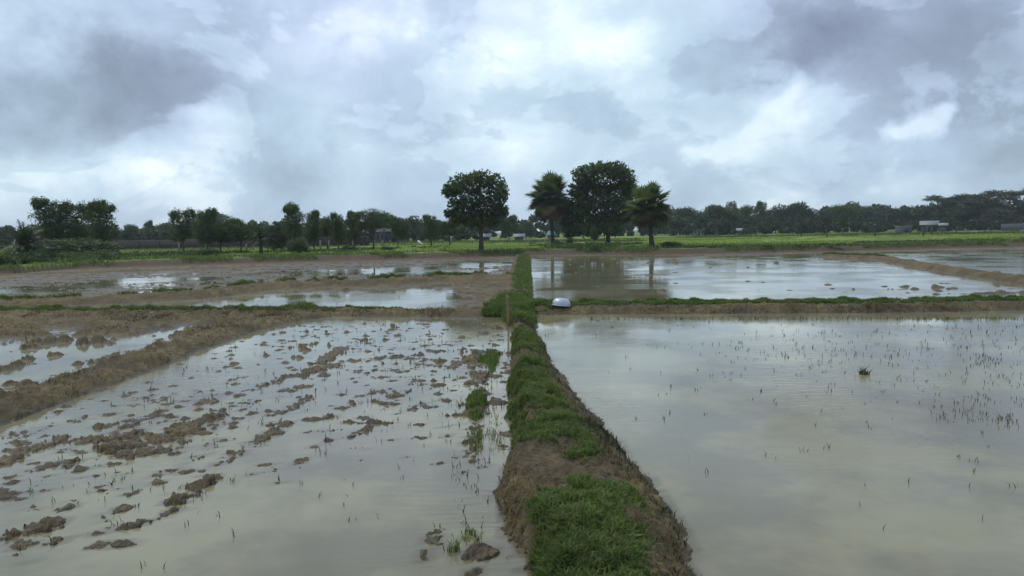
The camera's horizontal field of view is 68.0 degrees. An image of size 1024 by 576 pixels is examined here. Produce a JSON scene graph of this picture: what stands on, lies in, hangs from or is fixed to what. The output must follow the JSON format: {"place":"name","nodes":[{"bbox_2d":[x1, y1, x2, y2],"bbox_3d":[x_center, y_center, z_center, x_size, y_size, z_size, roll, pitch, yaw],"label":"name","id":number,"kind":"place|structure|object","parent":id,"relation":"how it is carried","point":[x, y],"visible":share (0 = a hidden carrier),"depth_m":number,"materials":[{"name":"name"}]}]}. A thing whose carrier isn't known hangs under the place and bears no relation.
{"place":"outdoors","nodes":[
{"label":"outdoors","id":0,"kind":"place"},
{"bbox_2d":[0,248,1023,575],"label":"water","id":1,"kind":"structure","parent":0,"point":[776,488],"depth_m":7.24,"materials":[{"name":"grey liquid"}]},
{"bbox_2d":[289,298,313,305],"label":"grass bush","id":2,"kind":"object","parent":1,"relation":"on","point":[308,303],"visible":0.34,"depth_m":19.85,"materials":[{"name":"green plant"}]},
{"bbox_2d":[445,531,460,554],"bbox_3d":[-0.348,1.535,4.521,0.131,0.136,0.158,-1,4,0],"label":"weed tuft","id":3,"kind":"object","parent":1,"relation":"on","point":[456,547],"visible":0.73,"depth_m":4.53,"materials":[{"name":"green plant"}]},
{"bbox_2d":[459,526,483,542],"bbox_3d":[-0.250,1.543,4.758,0.152,0.081,0.211,0,4,20],"label":"weed tuft","id":4,"kind":"object","parent":1,"relation":"on","point":[466,533],"visible":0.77,"depth_m":4.74,"materials":[{"name":"green plant"}]},
{"bbox_2d":[465,426,484,455],"bbox_3d":[-0.336,1.368,6.857,0.203,0.124,0.817,-1,4,0],"label":"weed tuft","id":5,"kind":"object","parent":1,"relation":"on","point":[479,433],"visible":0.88,"depth_m":6.89,"materials":[{"name":"green plant"}]},
{"bbox_2d":[464,387,488,420],"bbox_3d":[-0.393,1.242,8.258,0.310,0.172,1.198,-1,4,0],"label":"weed tuft","id":6,"kind":"object","parent":1,"relation":"on","point":[479,398],"visible":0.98,"depth_m":8.27,"materials":[{"name":"green plant"}]},
{"bbox_2d":[478,347,502,372],"bbox_3d":[-0.321,1.030,11.245,0.374,0.153,1.992,-1,4,0],"label":"weed tuft","id":7,"kind":"object","parent":1,"relation":"on","point":[491,359],"visible":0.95,"depth_m":11.18,"materials":[{"name":"green plant"}]},
{"bbox_2d":[487,426,501,451],"bbox_3d":[-0.162,1.372,6.882,0.154,0.107,0.807,-1,4,-2],"label":"weed tuft","id":8,"kind":"object","parent":1,"relation":"on","point":[496,440],"visible":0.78,"depth_m":6.94,"materials":[{"name":"green plant"}]},
{"bbox_2d":[506,295,508,326],"bbox_3d":[-0.082,0.525,15.208,0.055,0.759,0.046,-1,4,0],"label":"stick","id":9,"kind":"object","parent":1,"relation":"in","point":[507,298],"visible":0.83,"depth_m":15.19,"materials":[{"name":"brown wood"}]},
{"bbox_2d":[19,295,1023,568],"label":"rice stubble","id":10,"kind":"object","parent":1,"relation":"on","point":[625,357],"visible":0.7,"depth_m":8.43,"materials":[{"name":"rice straw"},{"name":"grass blades"}]},
{"bbox_2d":[857,365,872,374],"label":"weed tuft","id":11,"kind":"object","parent":1,"relation":"on","point":[863,371],"visible":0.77,"depth_m":9.72,"materials":[{"name":"plant"}]},
{"bbox_2d":[0,228,1023,575],"bbox_3d":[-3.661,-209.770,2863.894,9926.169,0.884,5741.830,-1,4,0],"label":"ground","id":12,"kind":"structure","parent":0,"point":[482,288],"depth_m":15.11,"materials":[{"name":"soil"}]},
{"bbox_2d":[0,229,13,247],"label":"broadleaf tree","id":13,"kind":"object","parent":12,"relation":"on","point":[3,233],"visible":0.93,"depth_m":119.58,"materials":[{"name":"green plant"}]},
{"bbox_2d":[0,219,53,257],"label":"date palm","id":14,"kind":"object","parent":12,"relation":"on","point":[24,240],"visible":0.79,"depth_m":49.42,"materials":[{"name":"green plant"}]},
{"bbox_2d":[27,196,71,243],"bbox_3d":[-39.516,-5.191,65.085,3.220,5.417,4.077,1,5,30],"label":"broadleaf tree","id":15,"kind":"object","parent":12,"relation":"on","point":[49,220],"visible":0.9,"depth_m":64.27,"materials":[{"name":"green plant"}]},
{"bbox_2d":[54,198,93,242],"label":"broadleaf tree","id":16,"kind":"object","parent":12,"relation":"on","point":[77,230],"visible":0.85,"depth_m":65.25,"materials":[{"name":"green plant"}]},
{"bbox_2d":[42,237,123,254],"bbox_3d":[-33.941,-3.135,59.388,6.410,1.757,5.982,-5,6,-43],"label":"shrub","id":17,"kind":"object","parent":12,"relation":"on","point":[59,246],"visible":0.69,"depth_m":58.55,"materials":[{"name":"green plant"}]},
{"bbox_2d":[76,198,121,250],"bbox_3d":[-34.602,-5.097,64.152,3.100,5.175,3.796,0,4,8],"label":"broadleaf tree","id":18,"kind":"object","parent":12,"relation":"on","point":[98,227],"visible":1,"depth_m":63.55,"materials":[{"name":"green plant"}]},
{"bbox_2d":[123,224,144,238],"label":"broadleaf tree","id":19,"kind":"object","parent":12,"relation":"on","point":[132,229],"visible":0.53,"depth_m":148.50,"materials":[{"name":"green plant"}]},
{"bbox_2d":[143,219,153,238],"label":"broadleaf tree","id":20,"kind":"object","parent":12,"relation":"on","point":[147,225],"visible":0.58,"depth_m":139.32,"materials":[{"name":"green plant"}]},
{"bbox_2d":[155,223,177,237],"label":"broadleaf tree","id":21,"kind":"object","parent":12,"relation":"on","point":[166,226],"visible":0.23,"depth_m":157.34,"materials":[{"name":"green plant"}]},
{"bbox_2d":[167,207,197,250],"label":"broadleaf tree","id":22,"kind":"object","parent":12,"relation":"on","point":[179,233],"visible":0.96,"depth_m":68.45,"materials":[{"name":"green plant"}]},
{"bbox_2d":[190,207,221,247],"bbox_3d":[-26.032,-4.819,64.558,2.790,4.216,2.204,-2,4,-18],"label":"broadleaf tree","id":23,"kind":"object","parent":12,"relation":"on","point":[205,222],"visible":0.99,"depth_m":64.33,"materials":[{"name":"green plant"}]},
{"bbox_2d":[195,247,220,255],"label":"shrub","id":24,"kind":"object","parent":12,"relation":"on","point":[208,251],"visible":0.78,"depth_m":57.96,"materials":[{"name":"green plant"}]},
{"bbox_2d":[179,212,247,226],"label":"broadleaf tree","id":25,"kind":"object","parent":12,"relation":"on","point":[221,217],"visible":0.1,"depth_m":223.17,"materials":[{"name":"green plant"}]},
{"bbox_2d":[199,220,239,252],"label":"broadleaf tree","id":26,"kind":"object","parent":12,"relation":"on","point":[222,234],"visible":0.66,"depth_m":65.45,"materials":[{"name":"green plant"}]},
{"bbox_2d":[95,236,368,249],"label":"boundary wall","id":27,"kind":"structure","parent":12,"relation":"on","point":[147,244],"depth_m":99.79,"materials":[{"name":"brick"}]},
{"bbox_2d":[222,217,257,249],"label":"broadleaf tree","id":28,"kind":"object","parent":12,"relation":"on","point":[238,229],"visible":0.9,"depth_m":66.63,"materials":[{"name":"green plant"}]},
{"bbox_2d":[243,222,276,254],"bbox_3d":[-19.637,-3.806,59.275,2.624,2.721,2.854,3,6,44],"label":"broadleaf tree","id":29,"kind":"object","parent":12,"relation":"on","point":[259,234],"visible":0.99,"depth_m":59.11,"materials":[{"name":"green plant"}]},
{"bbox_2d":[265,222,289,250],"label":"broadleaf tree","id":30,"kind":"object","parent":12,"relation":"on","point":[280,242],"visible":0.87,"depth_m":69.78,"materials":[{"name":"green plant"}]},
{"bbox_2d":[279,201,305,243],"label":"broadleaf tree","id":31,"kind":"object","parent":12,"relation":"on","point":[290,210],"visible":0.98,"depth_m":68.14,"materials":[{"name":"green plant"}]},
{"bbox_2d":[287,237,311,252],"bbox_3d":[-17.335,-3.420,61.336,1.988,1.440,1.855,-1,4,5],"label":"shrub","id":32,"kind":"object","parent":12,"relation":"on","point":[299,245],"visible":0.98,"depth_m":61.10,"materials":[{"name":"green plant"}]},
{"bbox_2d":[303,209,321,249],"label":"broadleaf tree","id":33,"kind":"object","parent":12,"relation":"on","point":[312,220],"visible":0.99,"depth_m":67.02,"materials":[{"name":"green plant"}]},
{"bbox_2d":[318,216,334,248],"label":"broadleaf tree","id":34,"kind":"object","parent":12,"relation":"on","point":[326,228],"visible":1,"depth_m":66.08,"materials":[{"name":"green plant"}]},
{"bbox_2d":[329,211,347,248],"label":"broadleaf tree","id":35,"kind":"object","parent":12,"relation":"on","point":[339,230],"visible":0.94,"depth_m":67.85,"materials":[{"name":"green plant"}]},
{"bbox_2d":[0,312,693,575],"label":"creeping weed","id":36,"kind":"object","parent":12,"relation":"on","point":[589,417],"visible":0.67,"depth_m":7.04,"materials":[{"name":"plant"}]},
{"bbox_2d":[341,246,357,249],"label":"shrub","id":37,"kind":"object","parent":12,"relation":"on","point":[347,247],"visible":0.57,"depth_m":67.40,"materials":[{"name":"green plant"}]},
{"bbox_2d":[343,210,363,246],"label":"broadleaf tree","id":38,"kind":"object","parent":12,"relation":"on","point":[351,235],"visible":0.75,"depth_m":72.20,"materials":[{"name":"green plant"}]},
{"bbox_2d":[350,208,394,248],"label":"broadleaf tree","id":39,"kind":"object","parent":12,"relation":"on","point":[375,218],"visible":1,"depth_m":70.66,"materials":[{"name":"green plant"}]},
{"bbox_2d":[375,228,390,241],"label":"house","id":40,"kind":"structure","parent":12,"relation":"on","point":[381,235],"depth_m":124.67,"materials":[{"name":"metal"}]},
{"bbox_2d":[381,246,394,249],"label":"shrub","id":41,"kind":"object","parent":12,"relation":"on","point":[387,248],"visible":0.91,"depth_m":67.30,"materials":[{"name":"green plant"}]},
{"bbox_2d":[388,215,409,246],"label":"broadleaf tree","id":42,"kind":"object","parent":12,"relation":"on","point":[401,230],"visible":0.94,"depth_m":77.97,"materials":[{"name":"green plant"}]},
{"bbox_2d":[402,217,421,235],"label":"broadleaf tree","id":43,"kind":"object","parent":12,"relation":"on","point":[413,224],"visible":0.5,"depth_m":138.66,"materials":[{"name":"green plant"}]},
{"bbox_2d":[418,214,441,244],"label":"broadleaf tree","id":44,"kind":"object","parent":12,"relation":"on","point":[430,229],"visible":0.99,"depth_m":86.14,"materials":[{"name":"green plant"}]},
{"bbox_2d":[436,218,461,244],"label":"broadleaf tree","id":45,"kind":"object","parent":12,"relation":"on","point":[448,228],"visible":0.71,"depth_m":87.88,"materials":[{"name":"green plant"}]},
{"bbox_2d":[441,168,509,250],"bbox_3d":[-2.900,-6.232,61.300,5.543,6.821,4.584,-1,4,0],"label":"broadleaf tree","id":46,"kind":"object","parent":12,"relation":"on","point":[476,215],"visible":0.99,"depth_m":60.45,"materials":[{"name":"green plant"}]},
{"bbox_2d":[477,233,491,239],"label":"hut","id":47,"kind":"object","parent":12,"relation":"on","point":[486,236],"visible":0.58,"depth_m":134.75,"materials":[{"name":"metal"}]},
{"bbox_2d":[493,290,518,302],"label":"grass bush","id":48,"kind":"object","parent":12,"relation":"on","point":[504,294],"visible":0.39,"depth_m":19.81,"materials":[{"name":"green plant"}]},
{"bbox_2d":[499,214,518,239],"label":"broadleaf tree","id":49,"kind":"object","parent":12,"relation":"on","point":[508,224],"visible":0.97,"depth_m":118.98,"materials":[{"name":"green plant"}]},
{"bbox_2d":[0,248,1023,575],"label":"grass","id":50,"kind":"structure","parent":12,"relation":"on","point":[524,302],"depth_m":6.14,"materials":[{"name":"green plant"}]},
{"bbox_2d":[0,199,1023,248],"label":"distant wood","id":51,"kind":"object","parent":12,"relation":"on","point":[720,226],"visible":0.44,"depth_m":166.50,"materials":[{"name":"green plant"}]},
{"bbox_2d":[0,229,1023,264],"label":"undergrowth","id":52,"kind":"object","parent":12,"relation":"on","point":[14,257],"visible":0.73,"depth_m":62.57,"materials":[{"name":"green plant"}]},
{"bbox_2d":[0,231,1023,270],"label":"rough grass","id":53,"kind":"structure","parent":12,"relation":"on","point":[308,255],"depth_m":58.81,"materials":[{"name":"green plant"}]},
{"bbox_2d":[0,231,1023,264],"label":"young rice","id":54,"kind":"object","parent":12,"relation":"on","point":[925,236],"visible":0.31,"depth_m":85.86,"materials":[{"name":"green plant"}]},
{"bbox_2d":[513,234,524,239],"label":"hut","id":55,"kind":"object","parent":12,"relation":"on","point":[519,236],"visible":0.72,"depth_m":129.74,"materials":[{"name":"grey paint"}]},
{"bbox_2d":[519,221,532,238],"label":"broadleaf tree","id":56,"kind":"object","parent":12,"relation":"on","point":[525,228],"visible":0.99,"depth_m":148.97,"materials":[{"name":"green plant"}]},
{"bbox_2d":[525,170,572,242],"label":"fan palm","id":57,"kind":"object","parent":12,"relation":"on","point":[548,195],"visible":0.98,"depth_m":77.58,"materials":[{"name":"green plant"}]},
{"bbox_2d":[545,231,555,238],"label":"house","id":58,"kind":"structure","parent":12,"relation":"on","point":[548,235],"depth_m":149.69,"materials":[{"name":"paint"}]},
{"bbox_2d":[552,298,570,306],"bbox_3d":[1.150,0.320,17.627,0.481,0.164,0.481,3,4,-23],"label":"basin","id":59,"kind":"object","parent":12,"relation":"on","point":[561,302],"visible":1,"depth_m":17.47,"materials":[{"name":"metal"}]},
{"bbox_2d":[566,237,573,244],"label":"shrub","id":60,"kind":"object","parent":12,"relation":"on","point":[570,240],"visible":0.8,"depth_m":69.77,"materials":[{"name":"green plant"}]},
{"bbox_2d":[590,227,598,246],"bbox_3d":[6.711,-4.043,61.879,0.791,1.837,0.913,-5,6,-41],"label":"sapling","id":61,"kind":"object","parent":12,"relation":"on","point":[594,235],"visible":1,"depth_m":61.71,"materials":[{"name":"green plant"}]},
{"bbox_2d":[559,160,638,242],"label":"broadleaf tree","id":62,"kind":"object","parent":12,"relation":"on","point":[607,219],"visible":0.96,"depth_m":77.91,"materials":[{"name":"green plant"}]},
{"bbox_2d":[619,180,674,246],"bbox_3d":[11.072,-5.928,61.244,4.872,5.629,4.499,-1,4,0],"label":"fan palm","id":63,"kind":"object","parent":12,"relation":"on","point":[648,207],"visible":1,"depth_m":60.60,"materials":[{"name":"green plant"}]},
{"bbox_2d":[658,241,682,246],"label":"shrub","id":64,"kind":"object","parent":12,"relation":"on","point":[670,243],"visible":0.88,"depth_m":61.63,"materials":[{"name":"green plant"}]},
{"bbox_2d":[666,206,696,234],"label":"broadleaf tree","id":65,"kind":"object","parent":12,"relation":"on","point":[684,212],"visible":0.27,"depth_m":189.13,"materials":[{"name":"green plant"}]},
{"bbox_2d":[692,228,704,235],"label":"house","id":66,"kind":"structure","parent":12,"relation":"on","point":[698,232],"depth_m":164.58,"materials":[{"name":"paint"}]},
{"bbox_2d":[686,209,717,232],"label":"broadleaf tree","id":67,"kind":"object","parent":12,"relation":"on","point":[702,214],"visible":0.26,"depth_m":183.62,"materials":[{"name":"green plant"}]},
{"bbox_2d":[702,204,744,223],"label":"broadleaf tree","id":68,"kind":"object","parent":12,"relation":"on","point":[731,215],"visible":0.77,"depth_m":177.05,"materials":[{"name":"green plant"}]},
{"bbox_2d":[725,201,740,212],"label":"broadleaf tree","id":69,"kind":"object","parent":12,"relation":"on","point":[733,205],"visible":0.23,"depth_m":188.67,"materials":[{"name":"green plant"}]},
{"bbox_2d":[736,228,746,234],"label":"hut","id":70,"kind":"object","parent":12,"relation":"on","point":[739,230],"visible":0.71,"depth_m":159.76,"materials":[{"name":"metal"}]},
{"bbox_2d":[739,204,754,220],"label":"broadleaf tree","id":71,"kind":"object","parent":12,"relation":"on","point":[746,211],"visible":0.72,"depth_m":188.43,"materials":[{"name":"green plant"}]},
{"bbox_2d":[753,200,769,233],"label":"broadleaf tree","id":72,"kind":"object","parent":12,"relation":"on","point":[760,204],"visible":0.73,"depth_m":183.83,"materials":[{"name":"green plant"}]},
{"bbox_2d":[761,207,791,233],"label":"broadleaf tree","id":73,"kind":"object","parent":12,"relation":"on","point":[770,213],"visible":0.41,"depth_m":178.47,"materials":[{"name":"green plant"}]},
{"bbox_2d":[773,201,808,233],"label":"broadleaf tree","id":74,"kind":"object","parent":12,"relation":"on","point":[791,209],"visible":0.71,"depth_m":176.06,"materials":[{"name":"green plant"}]},
{"bbox_2d":[795,205,820,227],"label":"broadleaf tree","id":75,"kind":"object","parent":12,"relation":"on","point":[810,213],"visible":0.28,"depth_m":175.99,"materials":[{"name":"green plant"}]},
{"bbox_2d":[815,209,836,226],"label":"broadleaf tree","id":76,"kind":"object","parent":12,"relation":"on","point":[825,216],"visible":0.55,"depth_m":180.16,"materials":[{"name":"green plant"}]},
{"bbox_2d":[838,213,847,235],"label":"sapling","id":77,"kind":"object","parent":12,"relation":"on","point":[843,219],"visible":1,"depth_m":104.44,"materials":[{"name":"green plant"}]},
{"bbox_2d":[823,203,868,231],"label":"broadleaf tree","id":78,"kind":"object","parent":12,"relation":"on","point":[853,210],"visible":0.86,"depth_m":183.40,"materials":[{"name":"green plant"}]},
{"bbox_2d":[854,205,882,223],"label":"broadleaf tree","id":79,"kind":"object","parent":12,"relation":"on","point":[867,214],"visible":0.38,"depth_m":187.61,"materials":[{"name":"green plant"}]},
{"bbox_2d":[875,209,901,230],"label":"broadleaf tree","id":80,"kind":"object","parent":12,"relation":"on","point":[888,215],"visible":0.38,"depth_m":190.31,"materials":[{"name":"green plant"}]},
{"bbox_2d":[894,226,911,232],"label":"block hut","id":81,"kind":"object","parent":12,"relation":"on","point":[904,229],"visible":0.76,"depth_m":144.69,"materials":[{"name":"paint"}]},
{"bbox_2d":[891,205,916,225],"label":"broadleaf tree","id":82,"kind":"object","parent":12,"relation":"on","point":[896,212],"visible":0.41,"depth_m":188.99,"materials":[{"name":"green plant"}]},
{"bbox_2d":[915,204,930,228],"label":"broadleaf tree","id":83,"kind":"object","parent":12,"relation":"on","point":[924,207],"visible":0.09,"depth_m":188.30,"materials":[{"name":"green plant"}]},
{"bbox_2d":[919,221,938,231],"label":"shed","id":84,"kind":"structure","parent":12,"relation":"on","point":[928,226],"depth_m":149.78,"materials":[{"name":"metal"}]},
{"bbox_2d":[920,194,966,218],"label":"rain tree","id":85,"kind":"object","parent":12,"relation":"on","point":[939,206],"visible":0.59,"depth_m":184.18,"materials":[{"name":"green plant"}]},
{"bbox_2d":[938,223,948,231],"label":"shed","id":86,"kind":"structure","parent":12,"relation":"on","point":[943,227],"depth_m":147.66,"materials":[{"name":"paint"}]},
{"bbox_2d":[940,205,978,229],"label":"broadleaf tree","id":87,"kind":"object","parent":12,"relation":"on","point":[958,213],"visible":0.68,"depth_m":176.08,"materials":[{"name":"green plant"}]},
{"bbox_2d":[942,189,1016,229],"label":"rain tree","id":88,"kind":"object","parent":12,"relation":"on","point":[976,203],"visible":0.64,"depth_m":178.44,"materials":[{"name":"green plant"}]},
{"bbox_2d":[975,207,1020,229],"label":"broadleaf tree","id":89,"kind":"object","parent":12,"relation":"on","point":[996,213],"visible":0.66,"depth_m":170.14,"materials":[{"name":"green plant"}]},
{"bbox_2d":[981,188,1023,216],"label":"rain tree","id":90,"kind":"object","parent":12,"relation":"on","point":[999,201],"visible":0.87,"depth_m":174.72,"materials":[{"name":"green plant"}]},
{"bbox_2d":[1001,223,1022,230],"bbox_3d":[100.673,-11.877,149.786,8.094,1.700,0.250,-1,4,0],"label":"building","id":91,"kind":"structure","parent":12,"relation":"on","point":[1009,227],"depth_m":149.65,"materials":[{"name":"grey metal"}]},
{"bbox_2d":[0,0,1023,239],"label":"sky","id":92,"kind":"structure","parent":0,"point":[246,110],"materials":[{"name":"grey"}]}
]}

